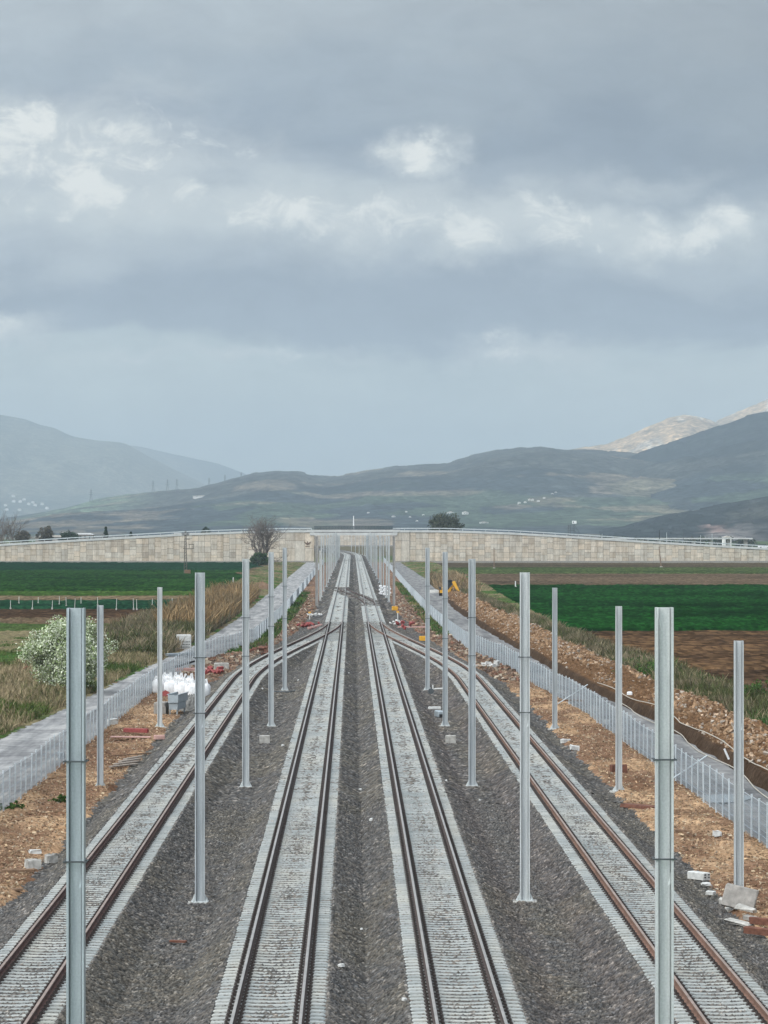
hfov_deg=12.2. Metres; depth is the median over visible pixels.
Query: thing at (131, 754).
timber
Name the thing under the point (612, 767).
rusty plate
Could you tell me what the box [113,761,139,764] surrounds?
plank
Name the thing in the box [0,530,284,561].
retaining wall
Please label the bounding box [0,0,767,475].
sky
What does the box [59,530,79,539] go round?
bush
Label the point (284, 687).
catenary mast
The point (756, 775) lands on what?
spoil bank
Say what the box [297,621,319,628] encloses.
red netting
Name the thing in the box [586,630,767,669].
ploughed field
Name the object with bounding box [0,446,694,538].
hill
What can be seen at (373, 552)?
catenary mast
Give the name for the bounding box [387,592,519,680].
rubble litter
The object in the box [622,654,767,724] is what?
dry grass
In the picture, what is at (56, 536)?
shed
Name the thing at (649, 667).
bush
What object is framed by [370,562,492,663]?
soil
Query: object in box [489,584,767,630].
green field
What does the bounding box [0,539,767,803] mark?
ground
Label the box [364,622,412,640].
turnout bearers
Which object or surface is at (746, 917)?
plank
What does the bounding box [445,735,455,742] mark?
concrete block
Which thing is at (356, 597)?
railway crossover
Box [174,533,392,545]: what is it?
retaining wall
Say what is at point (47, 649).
blossoming tree
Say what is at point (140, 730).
red beam
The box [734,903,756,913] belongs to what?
concrete piece
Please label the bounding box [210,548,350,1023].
railway track
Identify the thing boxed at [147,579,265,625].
tall reeds
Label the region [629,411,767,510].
hill
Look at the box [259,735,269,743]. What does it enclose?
concrete block
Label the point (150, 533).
guard rail
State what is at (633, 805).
steel beam
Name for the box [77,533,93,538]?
shed
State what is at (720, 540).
plain tree
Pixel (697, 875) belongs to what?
perforated block
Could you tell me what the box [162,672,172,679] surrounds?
bulk bag
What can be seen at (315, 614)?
white scraps
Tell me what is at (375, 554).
catenary mast
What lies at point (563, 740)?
scrap
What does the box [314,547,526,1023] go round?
railway track
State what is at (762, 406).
hill
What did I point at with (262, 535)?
bare tree
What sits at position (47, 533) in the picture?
round tree
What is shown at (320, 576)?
catenary mast
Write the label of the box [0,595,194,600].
ploughed field
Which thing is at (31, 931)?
railway track
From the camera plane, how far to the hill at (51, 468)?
15498.13 m
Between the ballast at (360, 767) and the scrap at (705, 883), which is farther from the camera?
the ballast at (360, 767)
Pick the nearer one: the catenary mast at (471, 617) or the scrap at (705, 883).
the scrap at (705, 883)
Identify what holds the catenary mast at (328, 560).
on the ground at (360, 549)
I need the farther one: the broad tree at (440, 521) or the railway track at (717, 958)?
the broad tree at (440, 521)
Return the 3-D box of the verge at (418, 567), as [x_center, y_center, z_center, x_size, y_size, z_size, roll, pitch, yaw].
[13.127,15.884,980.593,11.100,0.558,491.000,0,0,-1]
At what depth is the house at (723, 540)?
1900.00 m
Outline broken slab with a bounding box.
[724,917,753,926]
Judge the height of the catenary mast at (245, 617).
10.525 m
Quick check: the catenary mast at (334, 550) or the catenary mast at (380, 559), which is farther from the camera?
the catenary mast at (334, 550)
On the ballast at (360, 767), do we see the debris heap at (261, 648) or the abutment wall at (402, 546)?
the debris heap at (261, 648)
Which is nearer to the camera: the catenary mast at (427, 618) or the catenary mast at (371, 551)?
the catenary mast at (427, 618)
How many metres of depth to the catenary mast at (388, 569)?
561.97 m
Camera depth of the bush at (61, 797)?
149.61 m
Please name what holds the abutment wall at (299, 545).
on the ground at (360, 549)
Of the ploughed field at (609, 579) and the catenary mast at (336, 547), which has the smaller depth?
the ploughed field at (609, 579)
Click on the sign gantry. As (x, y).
(574, 522)
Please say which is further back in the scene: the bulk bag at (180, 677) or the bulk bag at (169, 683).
the bulk bag at (180, 677)
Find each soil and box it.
[0,666,236,905]
[205,562,331,665]
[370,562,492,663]
[476,666,767,937]
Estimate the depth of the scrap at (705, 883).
114.67 m
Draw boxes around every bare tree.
[0,511,29,543]
[0,518,24,543]
[239,513,289,563]
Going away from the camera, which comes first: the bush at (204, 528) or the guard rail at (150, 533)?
the guard rail at (150, 533)
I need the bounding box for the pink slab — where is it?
[153,735,164,739]
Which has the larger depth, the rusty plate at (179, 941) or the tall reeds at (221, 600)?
the tall reeds at (221, 600)
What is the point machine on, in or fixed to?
on the ballast at (360, 767)
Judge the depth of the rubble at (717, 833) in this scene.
133.02 m
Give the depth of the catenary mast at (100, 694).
158.01 m
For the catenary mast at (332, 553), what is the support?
on the ground at (360, 549)
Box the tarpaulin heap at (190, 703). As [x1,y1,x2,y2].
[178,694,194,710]
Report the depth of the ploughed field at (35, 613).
494.58 m
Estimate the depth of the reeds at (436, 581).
686.33 m
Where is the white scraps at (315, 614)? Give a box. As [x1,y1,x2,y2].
[307,613,322,616]
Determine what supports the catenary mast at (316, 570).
on the ground at (360, 549)
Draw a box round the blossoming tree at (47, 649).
[16,615,118,687]
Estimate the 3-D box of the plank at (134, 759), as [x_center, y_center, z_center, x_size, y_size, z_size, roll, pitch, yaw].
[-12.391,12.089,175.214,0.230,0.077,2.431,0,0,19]
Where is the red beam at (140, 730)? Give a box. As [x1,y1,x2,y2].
[123,728,148,732]
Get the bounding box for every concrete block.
[214,663,228,669]
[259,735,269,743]
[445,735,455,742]
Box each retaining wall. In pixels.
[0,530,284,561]
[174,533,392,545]
[410,530,767,562]
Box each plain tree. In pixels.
[698,535,707,544]
[713,537,721,544]
[734,539,742,545]
[748,539,758,546]
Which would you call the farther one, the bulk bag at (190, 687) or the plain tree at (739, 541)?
the plain tree at (739, 541)
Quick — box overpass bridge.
[306,526,401,534]
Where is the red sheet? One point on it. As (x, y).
(165, 693)
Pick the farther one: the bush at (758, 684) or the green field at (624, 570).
the green field at (624, 570)
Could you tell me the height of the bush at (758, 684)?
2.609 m
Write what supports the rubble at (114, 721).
on the soil at (58, 848)
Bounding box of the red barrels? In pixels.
[395,620,414,629]
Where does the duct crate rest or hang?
on the verge at (12, 628)
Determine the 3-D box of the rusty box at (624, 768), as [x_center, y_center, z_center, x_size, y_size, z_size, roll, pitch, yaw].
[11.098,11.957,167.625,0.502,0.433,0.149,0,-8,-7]
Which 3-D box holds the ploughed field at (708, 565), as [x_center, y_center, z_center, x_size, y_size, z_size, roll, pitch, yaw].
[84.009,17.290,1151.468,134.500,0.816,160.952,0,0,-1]
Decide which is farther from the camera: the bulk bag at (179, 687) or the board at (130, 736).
the bulk bag at (179, 687)
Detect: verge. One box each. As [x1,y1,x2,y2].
[0,617,235,738]
[128,562,304,619]
[401,561,485,583]
[477,583,767,726]
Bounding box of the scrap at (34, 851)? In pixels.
[28,849,41,853]
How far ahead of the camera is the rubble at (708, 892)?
111.88 m
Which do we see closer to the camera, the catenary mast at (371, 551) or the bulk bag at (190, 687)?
the bulk bag at (190, 687)
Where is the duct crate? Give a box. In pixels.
[176,634,190,648]
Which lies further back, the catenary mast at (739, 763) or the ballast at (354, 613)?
the ballast at (354, 613)
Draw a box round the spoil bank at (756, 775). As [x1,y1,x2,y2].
[441,587,767,791]
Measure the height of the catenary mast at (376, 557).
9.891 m
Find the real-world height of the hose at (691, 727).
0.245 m
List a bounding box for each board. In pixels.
[110,736,151,737]
[398,626,430,627]
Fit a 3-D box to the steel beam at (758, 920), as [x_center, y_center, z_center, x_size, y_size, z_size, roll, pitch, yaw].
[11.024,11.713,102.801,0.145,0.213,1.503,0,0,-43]
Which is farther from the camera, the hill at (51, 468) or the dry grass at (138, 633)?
the hill at (51, 468)
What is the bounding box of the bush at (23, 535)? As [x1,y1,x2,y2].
[13,530,30,542]
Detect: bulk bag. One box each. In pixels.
[152,675,165,692]
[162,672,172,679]
[164,676,176,692]
[173,672,183,681]
[174,677,186,693]
[183,673,194,682]
[185,679,194,694]
[205,679,210,695]
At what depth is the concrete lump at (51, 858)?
122.82 m
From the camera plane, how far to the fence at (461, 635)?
193.53 m
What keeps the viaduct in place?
on the ground at (360, 549)
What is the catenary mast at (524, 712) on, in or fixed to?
on the ballast at (568, 957)
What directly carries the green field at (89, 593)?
on the ground at (360, 549)
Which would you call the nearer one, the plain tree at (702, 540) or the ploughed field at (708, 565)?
the ploughed field at (708, 565)
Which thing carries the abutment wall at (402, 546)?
on the ground at (360, 549)
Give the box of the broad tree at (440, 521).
[427,511,464,530]
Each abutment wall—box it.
[285,530,313,562]
[395,530,409,562]
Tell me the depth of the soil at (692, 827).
150.71 m
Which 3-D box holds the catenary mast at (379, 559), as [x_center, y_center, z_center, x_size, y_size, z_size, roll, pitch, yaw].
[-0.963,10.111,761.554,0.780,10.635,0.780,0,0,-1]
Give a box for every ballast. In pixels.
[0,791,767,1023]
[97,618,625,803]
[306,549,406,621]
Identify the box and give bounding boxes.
[57,752,64,758]
[622,764,627,772]
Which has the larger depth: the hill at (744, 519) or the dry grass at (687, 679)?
the hill at (744, 519)
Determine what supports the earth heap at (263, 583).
on the verge at (258, 574)
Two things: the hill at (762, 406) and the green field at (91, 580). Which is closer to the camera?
the green field at (91, 580)
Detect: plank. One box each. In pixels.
[108,763,137,767]
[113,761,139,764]
[118,758,140,761]
[123,755,142,759]
[743,914,755,920]
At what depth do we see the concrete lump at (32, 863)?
120.67 m
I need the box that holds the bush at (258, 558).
[249,552,268,564]
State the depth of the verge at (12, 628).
387.17 m
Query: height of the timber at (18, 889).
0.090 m
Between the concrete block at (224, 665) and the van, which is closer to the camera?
the concrete block at (224, 665)
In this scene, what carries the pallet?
on the soil at (58, 848)
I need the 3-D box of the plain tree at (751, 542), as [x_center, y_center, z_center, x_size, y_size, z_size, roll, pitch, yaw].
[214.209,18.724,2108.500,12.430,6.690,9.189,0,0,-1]
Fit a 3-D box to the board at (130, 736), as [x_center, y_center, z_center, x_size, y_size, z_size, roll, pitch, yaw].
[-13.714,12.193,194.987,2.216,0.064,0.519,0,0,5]
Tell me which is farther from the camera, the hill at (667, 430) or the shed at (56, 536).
the hill at (667, 430)
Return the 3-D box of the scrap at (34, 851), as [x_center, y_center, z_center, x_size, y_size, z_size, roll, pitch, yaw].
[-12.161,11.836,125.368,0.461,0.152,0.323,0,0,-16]
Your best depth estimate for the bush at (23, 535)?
1345.29 m
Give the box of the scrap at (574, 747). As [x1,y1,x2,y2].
[569,744,579,750]
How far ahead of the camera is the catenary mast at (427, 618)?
255.14 m
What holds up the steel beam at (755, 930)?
on the soil at (692, 827)
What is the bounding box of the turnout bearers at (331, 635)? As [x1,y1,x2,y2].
[298,622,346,639]
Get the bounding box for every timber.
[2,868,35,871]
[4,888,22,890]
[110,752,151,755]
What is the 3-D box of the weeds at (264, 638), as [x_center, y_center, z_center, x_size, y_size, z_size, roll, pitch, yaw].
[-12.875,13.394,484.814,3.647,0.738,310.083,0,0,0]
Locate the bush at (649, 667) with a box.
[613,660,681,674]
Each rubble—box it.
[107,718,117,724]
[705,890,715,894]
[712,830,721,836]
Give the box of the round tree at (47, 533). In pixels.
[36,525,54,540]
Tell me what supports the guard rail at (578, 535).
on the retaining wall at (483, 547)
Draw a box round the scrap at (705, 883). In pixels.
[701,882,711,885]
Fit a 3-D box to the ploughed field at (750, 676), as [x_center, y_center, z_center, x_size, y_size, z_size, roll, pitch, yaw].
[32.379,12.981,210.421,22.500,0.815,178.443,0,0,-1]
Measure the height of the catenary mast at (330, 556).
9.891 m
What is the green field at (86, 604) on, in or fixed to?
on the ground at (360, 549)
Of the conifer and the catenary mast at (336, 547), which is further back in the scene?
the conifer
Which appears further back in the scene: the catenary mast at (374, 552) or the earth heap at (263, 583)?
the catenary mast at (374, 552)
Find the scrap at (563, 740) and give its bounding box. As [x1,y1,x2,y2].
[560,739,570,742]
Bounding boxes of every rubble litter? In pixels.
[147,594,318,693]
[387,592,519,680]
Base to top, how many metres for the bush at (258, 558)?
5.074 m
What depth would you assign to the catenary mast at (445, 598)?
208.76 m
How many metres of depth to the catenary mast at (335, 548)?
1094.83 m
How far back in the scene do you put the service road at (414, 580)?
212.43 m
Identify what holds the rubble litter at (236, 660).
on the soil at (310, 587)
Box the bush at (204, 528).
[201,527,210,532]
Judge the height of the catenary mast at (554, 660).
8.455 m
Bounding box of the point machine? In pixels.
[428,707,442,717]
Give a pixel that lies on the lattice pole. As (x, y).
(186, 570)
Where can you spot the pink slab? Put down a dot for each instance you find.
(159, 736)
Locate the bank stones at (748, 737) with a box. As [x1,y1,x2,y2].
[448,591,767,767]
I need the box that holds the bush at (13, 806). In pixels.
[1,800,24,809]
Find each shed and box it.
[35,535,64,541]
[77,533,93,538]
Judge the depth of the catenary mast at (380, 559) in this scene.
710.37 m
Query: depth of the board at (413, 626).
412.84 m
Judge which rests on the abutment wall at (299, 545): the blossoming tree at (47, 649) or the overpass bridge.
the overpass bridge
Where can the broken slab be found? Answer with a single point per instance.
(737, 922)
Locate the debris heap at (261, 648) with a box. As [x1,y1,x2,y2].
[249,646,268,654]
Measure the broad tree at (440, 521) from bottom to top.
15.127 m
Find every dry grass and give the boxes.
[0,648,169,734]
[89,607,233,655]
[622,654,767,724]
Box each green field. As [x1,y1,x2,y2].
[0,562,281,569]
[0,570,253,591]
[0,591,205,595]
[0,599,174,608]
[448,567,767,573]
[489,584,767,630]
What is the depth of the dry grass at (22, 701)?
246.79 m
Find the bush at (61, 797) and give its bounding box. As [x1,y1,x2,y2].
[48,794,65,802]
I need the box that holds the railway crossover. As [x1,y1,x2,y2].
[338,588,374,604]
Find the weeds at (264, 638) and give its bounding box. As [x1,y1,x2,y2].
[225,591,309,653]
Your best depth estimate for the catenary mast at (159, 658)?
206.60 m
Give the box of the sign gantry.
[568,521,579,535]
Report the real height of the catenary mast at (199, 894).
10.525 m
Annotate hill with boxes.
[0,415,204,518]
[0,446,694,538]
[131,446,245,484]
[571,414,718,452]
[599,496,767,540]
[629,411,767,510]
[716,399,767,425]
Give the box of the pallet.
[175,668,206,670]
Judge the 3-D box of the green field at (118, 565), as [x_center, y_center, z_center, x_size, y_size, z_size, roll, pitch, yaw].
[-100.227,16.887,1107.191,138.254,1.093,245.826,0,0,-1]
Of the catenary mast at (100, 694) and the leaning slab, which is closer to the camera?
the leaning slab
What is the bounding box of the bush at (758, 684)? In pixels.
[733,676,767,697]
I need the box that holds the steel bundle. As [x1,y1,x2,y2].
[165,652,194,655]
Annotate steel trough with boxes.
[154,692,187,713]
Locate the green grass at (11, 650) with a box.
[0,635,58,696]
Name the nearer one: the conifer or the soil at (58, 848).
the soil at (58, 848)
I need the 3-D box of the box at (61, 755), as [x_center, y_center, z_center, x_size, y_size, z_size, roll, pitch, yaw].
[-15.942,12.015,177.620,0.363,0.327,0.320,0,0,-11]
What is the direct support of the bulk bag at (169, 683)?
on the soil at (58, 848)
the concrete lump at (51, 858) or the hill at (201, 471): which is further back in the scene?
the hill at (201, 471)
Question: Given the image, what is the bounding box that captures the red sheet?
[162,690,169,695]
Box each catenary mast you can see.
[63,608,88,1023]
[95,605,104,785]
[155,587,166,727]
[187,573,208,903]
[238,559,251,787]
[267,552,275,726]
[279,548,287,690]
[315,536,317,605]
[319,551,321,600]
[321,536,323,597]
[323,536,324,591]
[325,535,327,586]
[328,538,328,582]
[329,534,330,578]
[330,537,331,575]
[331,533,332,572]
[333,533,333,569]
[334,533,334,567]
[335,532,335,565]
[336,532,336,562]
[371,535,371,567]
[372,534,373,570]
[374,533,374,572]
[375,534,375,575]
[376,537,377,578]
[378,535,379,582]
[380,535,381,584]
[383,536,383,588]
[385,536,387,597]
[387,536,389,601]
[393,535,394,605]
[423,548,430,690]
[439,552,449,726]
[465,559,479,786]
[513,572,536,902]
[548,588,558,729]
[609,606,623,792]
[652,607,676,1023]
[725,641,743,911]
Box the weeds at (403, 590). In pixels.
[395,581,449,634]
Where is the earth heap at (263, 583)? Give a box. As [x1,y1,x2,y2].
[254,581,268,589]
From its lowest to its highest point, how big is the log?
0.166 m
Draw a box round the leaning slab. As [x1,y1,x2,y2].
[721,883,758,907]
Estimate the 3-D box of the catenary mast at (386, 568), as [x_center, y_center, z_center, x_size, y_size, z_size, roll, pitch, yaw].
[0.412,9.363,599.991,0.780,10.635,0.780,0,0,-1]
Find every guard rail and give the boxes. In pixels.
[2,528,311,542]
[393,528,767,545]
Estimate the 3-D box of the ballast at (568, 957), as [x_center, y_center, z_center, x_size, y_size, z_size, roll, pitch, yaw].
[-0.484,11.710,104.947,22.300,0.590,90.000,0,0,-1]
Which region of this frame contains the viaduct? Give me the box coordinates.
[610,538,752,546]
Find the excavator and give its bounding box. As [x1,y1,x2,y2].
[439,580,458,595]
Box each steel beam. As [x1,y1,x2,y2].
[620,803,654,808]
[743,926,767,935]
[749,917,767,924]
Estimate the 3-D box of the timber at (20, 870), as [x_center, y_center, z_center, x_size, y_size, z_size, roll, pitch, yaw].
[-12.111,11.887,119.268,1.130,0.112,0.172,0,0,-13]
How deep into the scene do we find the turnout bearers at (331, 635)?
372.77 m
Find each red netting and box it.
[205,665,223,673]
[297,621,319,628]
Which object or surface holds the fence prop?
on the soil at (692, 827)
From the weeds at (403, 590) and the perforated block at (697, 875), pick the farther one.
the weeds at (403, 590)
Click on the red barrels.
(402, 622)
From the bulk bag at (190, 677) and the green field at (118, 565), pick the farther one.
the green field at (118, 565)
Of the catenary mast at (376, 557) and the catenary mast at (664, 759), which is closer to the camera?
the catenary mast at (664, 759)
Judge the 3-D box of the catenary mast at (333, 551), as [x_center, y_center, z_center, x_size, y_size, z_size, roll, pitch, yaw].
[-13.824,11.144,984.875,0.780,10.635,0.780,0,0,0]
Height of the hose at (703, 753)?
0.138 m
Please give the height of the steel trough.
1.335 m
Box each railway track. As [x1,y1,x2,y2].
[0,622,341,1023]
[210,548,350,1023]
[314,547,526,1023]
[368,621,767,1023]
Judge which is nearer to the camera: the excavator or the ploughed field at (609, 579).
the excavator
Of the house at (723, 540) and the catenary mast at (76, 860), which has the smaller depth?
the catenary mast at (76, 860)
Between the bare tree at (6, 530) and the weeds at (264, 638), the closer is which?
the weeds at (264, 638)
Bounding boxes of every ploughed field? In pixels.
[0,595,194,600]
[0,609,147,618]
[437,563,767,567]
[464,573,767,584]
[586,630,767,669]
[699,669,767,698]
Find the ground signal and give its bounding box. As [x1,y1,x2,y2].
[428,685,442,693]
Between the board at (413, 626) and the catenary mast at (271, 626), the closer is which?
the catenary mast at (271, 626)
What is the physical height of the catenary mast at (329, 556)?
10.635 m
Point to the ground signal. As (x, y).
(431, 690)
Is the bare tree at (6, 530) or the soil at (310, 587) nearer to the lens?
the soil at (310, 587)
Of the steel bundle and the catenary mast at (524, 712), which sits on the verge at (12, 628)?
the steel bundle
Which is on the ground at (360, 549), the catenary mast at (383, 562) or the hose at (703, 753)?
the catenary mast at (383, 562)
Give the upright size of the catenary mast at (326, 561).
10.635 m
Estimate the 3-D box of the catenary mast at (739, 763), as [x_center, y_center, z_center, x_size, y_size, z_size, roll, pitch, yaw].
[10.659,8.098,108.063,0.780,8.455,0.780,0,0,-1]
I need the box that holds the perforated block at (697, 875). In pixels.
[687,871,709,879]
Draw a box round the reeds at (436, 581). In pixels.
[424,569,483,591]
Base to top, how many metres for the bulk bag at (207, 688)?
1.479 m
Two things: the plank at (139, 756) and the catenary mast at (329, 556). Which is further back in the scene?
the catenary mast at (329, 556)
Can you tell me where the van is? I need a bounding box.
[430,589,438,592]
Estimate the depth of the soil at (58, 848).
153.49 m
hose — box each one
[597,682,767,769]
[622,703,767,797]
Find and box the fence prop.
[674,755,707,777]
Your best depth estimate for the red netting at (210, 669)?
282.88 m
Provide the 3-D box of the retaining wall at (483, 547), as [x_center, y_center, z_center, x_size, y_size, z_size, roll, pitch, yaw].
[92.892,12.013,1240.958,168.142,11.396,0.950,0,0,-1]
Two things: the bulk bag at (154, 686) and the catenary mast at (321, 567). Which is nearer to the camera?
the bulk bag at (154, 686)
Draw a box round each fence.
[0,558,324,813]
[384,558,767,847]
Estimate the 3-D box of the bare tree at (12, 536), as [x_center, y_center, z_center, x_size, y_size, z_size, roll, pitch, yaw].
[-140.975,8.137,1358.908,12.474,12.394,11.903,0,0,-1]
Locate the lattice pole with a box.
[182,532,193,573]
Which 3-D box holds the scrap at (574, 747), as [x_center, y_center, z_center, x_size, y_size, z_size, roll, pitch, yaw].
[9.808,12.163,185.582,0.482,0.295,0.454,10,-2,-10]
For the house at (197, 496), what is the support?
on the hill at (594, 492)
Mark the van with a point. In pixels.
(434, 591)
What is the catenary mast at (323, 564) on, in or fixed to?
on the ground at (360, 549)
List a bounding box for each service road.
[0,562,318,806]
[390,562,767,842]
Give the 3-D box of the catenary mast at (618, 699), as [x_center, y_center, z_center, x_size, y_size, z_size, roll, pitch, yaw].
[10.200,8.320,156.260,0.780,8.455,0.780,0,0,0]
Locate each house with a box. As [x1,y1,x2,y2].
[193,495,204,498]
[722,536,730,545]
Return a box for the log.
[675,829,686,832]
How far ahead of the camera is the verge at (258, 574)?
871.29 m
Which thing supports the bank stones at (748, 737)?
on the spoil bank at (756, 775)
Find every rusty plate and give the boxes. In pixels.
[169,940,186,942]
[610,764,614,771]
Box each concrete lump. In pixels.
[24,859,41,868]
[44,854,57,862]
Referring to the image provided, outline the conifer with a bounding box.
[101,526,108,537]
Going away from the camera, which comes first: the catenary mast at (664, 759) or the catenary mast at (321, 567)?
the catenary mast at (664, 759)
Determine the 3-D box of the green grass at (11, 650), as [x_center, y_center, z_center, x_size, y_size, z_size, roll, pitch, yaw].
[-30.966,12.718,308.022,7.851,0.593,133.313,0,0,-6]
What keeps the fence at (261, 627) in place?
on the soil at (310, 587)

